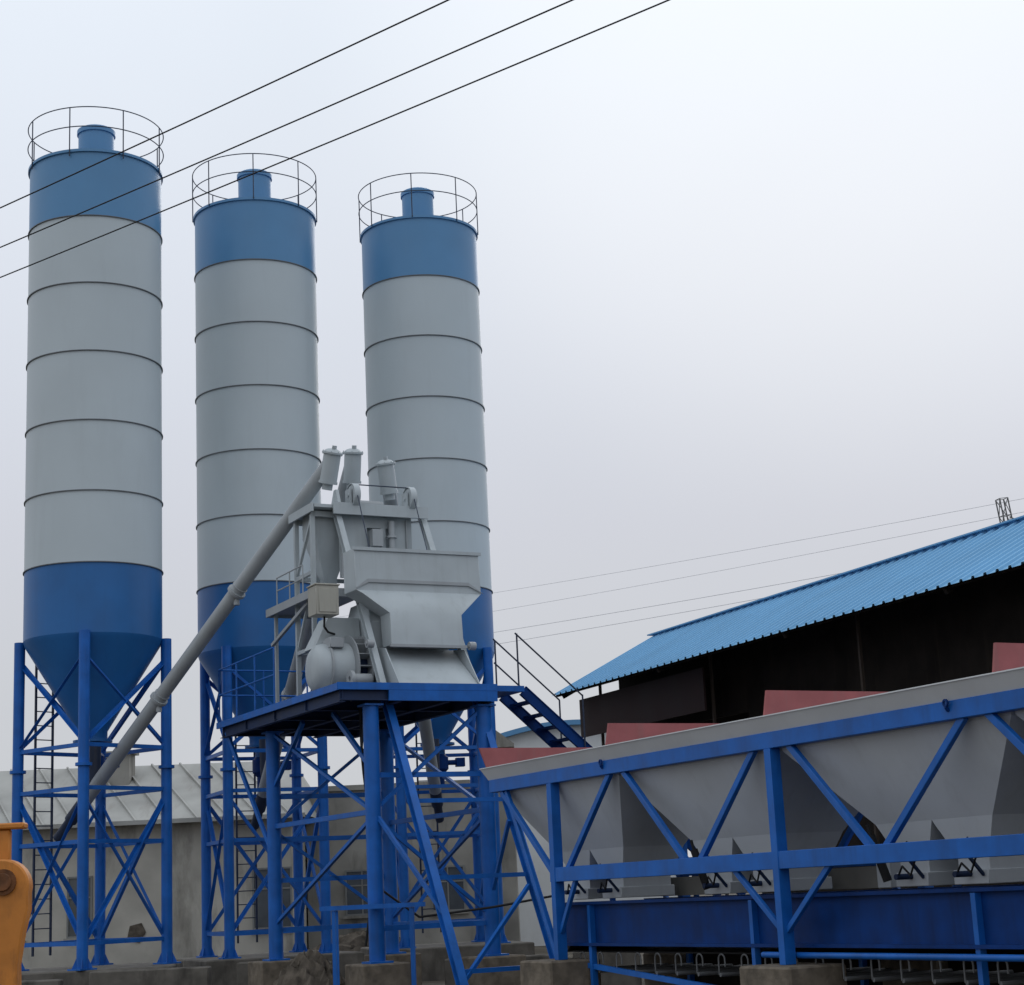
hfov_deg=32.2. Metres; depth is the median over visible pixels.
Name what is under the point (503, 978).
concrete block
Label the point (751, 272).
sky
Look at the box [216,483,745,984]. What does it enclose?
concrete mixing station
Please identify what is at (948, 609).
open shed
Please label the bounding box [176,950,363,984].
foundation slab
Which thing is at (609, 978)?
concrete wall
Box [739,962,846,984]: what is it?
concrete block
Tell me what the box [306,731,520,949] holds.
storage building
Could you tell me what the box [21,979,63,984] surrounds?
concrete wall
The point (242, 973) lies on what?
concrete wall
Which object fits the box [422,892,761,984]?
ground
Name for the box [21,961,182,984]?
foundation slab
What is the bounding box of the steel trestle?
[319,902,425,984]
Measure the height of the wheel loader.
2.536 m
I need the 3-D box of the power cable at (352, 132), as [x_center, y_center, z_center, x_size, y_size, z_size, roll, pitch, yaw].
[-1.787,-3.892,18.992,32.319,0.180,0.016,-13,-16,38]
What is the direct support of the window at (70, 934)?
in the yard building at (130, 816)
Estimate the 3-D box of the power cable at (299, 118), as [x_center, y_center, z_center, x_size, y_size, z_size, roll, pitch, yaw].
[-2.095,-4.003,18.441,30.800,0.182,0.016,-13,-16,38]
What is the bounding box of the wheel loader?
[0,822,32,984]
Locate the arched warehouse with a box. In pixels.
[500,719,677,945]
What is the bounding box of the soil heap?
[312,930,400,951]
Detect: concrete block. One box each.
[248,959,292,984]
[345,962,410,984]
[364,953,421,984]
[462,954,525,984]
[520,958,600,984]
[643,953,686,984]
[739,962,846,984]
[881,960,949,984]
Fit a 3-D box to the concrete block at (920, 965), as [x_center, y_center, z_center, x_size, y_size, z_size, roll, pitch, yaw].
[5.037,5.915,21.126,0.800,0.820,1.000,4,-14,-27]
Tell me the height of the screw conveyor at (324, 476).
6.951 m
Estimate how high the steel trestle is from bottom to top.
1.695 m
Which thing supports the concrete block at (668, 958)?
on the ground
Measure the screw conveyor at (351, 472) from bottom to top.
6.886 m
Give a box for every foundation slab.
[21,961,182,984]
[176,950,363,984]
[360,940,534,981]
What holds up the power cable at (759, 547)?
hanging from the lattice pylon
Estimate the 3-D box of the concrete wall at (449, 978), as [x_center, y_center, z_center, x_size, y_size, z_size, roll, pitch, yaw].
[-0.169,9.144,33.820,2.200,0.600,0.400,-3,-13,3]
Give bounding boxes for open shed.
[555,515,1023,894]
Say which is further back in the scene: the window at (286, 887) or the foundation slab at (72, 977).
the window at (286, 887)
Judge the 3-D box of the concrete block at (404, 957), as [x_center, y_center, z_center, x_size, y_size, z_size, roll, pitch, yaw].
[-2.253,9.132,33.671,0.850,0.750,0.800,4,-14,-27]
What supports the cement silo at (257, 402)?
on the foundation slab at (224, 971)
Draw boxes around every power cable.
[0,0,448,208]
[0,0,573,247]
[0,0,669,277]
[334,498,1023,617]
[494,573,839,632]
[497,512,1021,610]
[499,598,760,643]
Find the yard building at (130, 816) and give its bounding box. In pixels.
[0,751,315,968]
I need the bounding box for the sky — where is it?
[0,0,1023,856]
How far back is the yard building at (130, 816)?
49.02 m
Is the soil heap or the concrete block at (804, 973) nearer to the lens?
the concrete block at (804, 973)
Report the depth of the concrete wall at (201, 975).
33.63 m
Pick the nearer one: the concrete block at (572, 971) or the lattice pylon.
the concrete block at (572, 971)
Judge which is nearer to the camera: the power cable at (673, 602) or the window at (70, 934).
the window at (70, 934)
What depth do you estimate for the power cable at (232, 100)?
17.98 m
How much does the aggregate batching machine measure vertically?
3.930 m
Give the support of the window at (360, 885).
in the storage building at (352, 860)
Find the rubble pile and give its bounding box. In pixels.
[273,949,344,984]
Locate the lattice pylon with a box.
[995,497,1012,522]
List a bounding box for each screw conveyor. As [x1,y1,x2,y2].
[53,445,342,840]
[251,445,362,829]
[375,456,443,822]
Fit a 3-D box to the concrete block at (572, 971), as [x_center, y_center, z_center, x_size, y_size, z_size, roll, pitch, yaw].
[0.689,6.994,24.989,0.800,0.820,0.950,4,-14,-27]
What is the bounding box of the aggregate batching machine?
[478,643,1023,984]
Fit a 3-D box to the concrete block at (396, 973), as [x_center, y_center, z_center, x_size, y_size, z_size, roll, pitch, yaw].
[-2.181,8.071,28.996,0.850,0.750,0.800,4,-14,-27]
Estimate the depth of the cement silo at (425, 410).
42.03 m
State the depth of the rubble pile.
29.32 m
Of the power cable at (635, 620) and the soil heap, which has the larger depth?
the power cable at (635, 620)
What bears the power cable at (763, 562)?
hanging from the lattice pylon
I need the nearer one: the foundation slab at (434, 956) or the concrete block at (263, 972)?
the concrete block at (263, 972)
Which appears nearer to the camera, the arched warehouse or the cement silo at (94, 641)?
the cement silo at (94, 641)
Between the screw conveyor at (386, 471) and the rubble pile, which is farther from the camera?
the screw conveyor at (386, 471)
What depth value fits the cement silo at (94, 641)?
36.94 m
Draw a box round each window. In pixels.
[63,876,93,940]
[252,866,292,929]
[343,869,367,918]
[429,865,468,913]
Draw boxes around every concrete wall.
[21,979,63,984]
[89,966,211,984]
[237,962,247,984]
[444,954,549,984]
[573,952,641,984]
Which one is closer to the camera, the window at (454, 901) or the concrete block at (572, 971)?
the concrete block at (572, 971)
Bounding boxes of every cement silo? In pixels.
[10,106,180,970]
[192,153,331,958]
[358,172,510,948]
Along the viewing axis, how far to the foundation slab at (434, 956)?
38.72 m

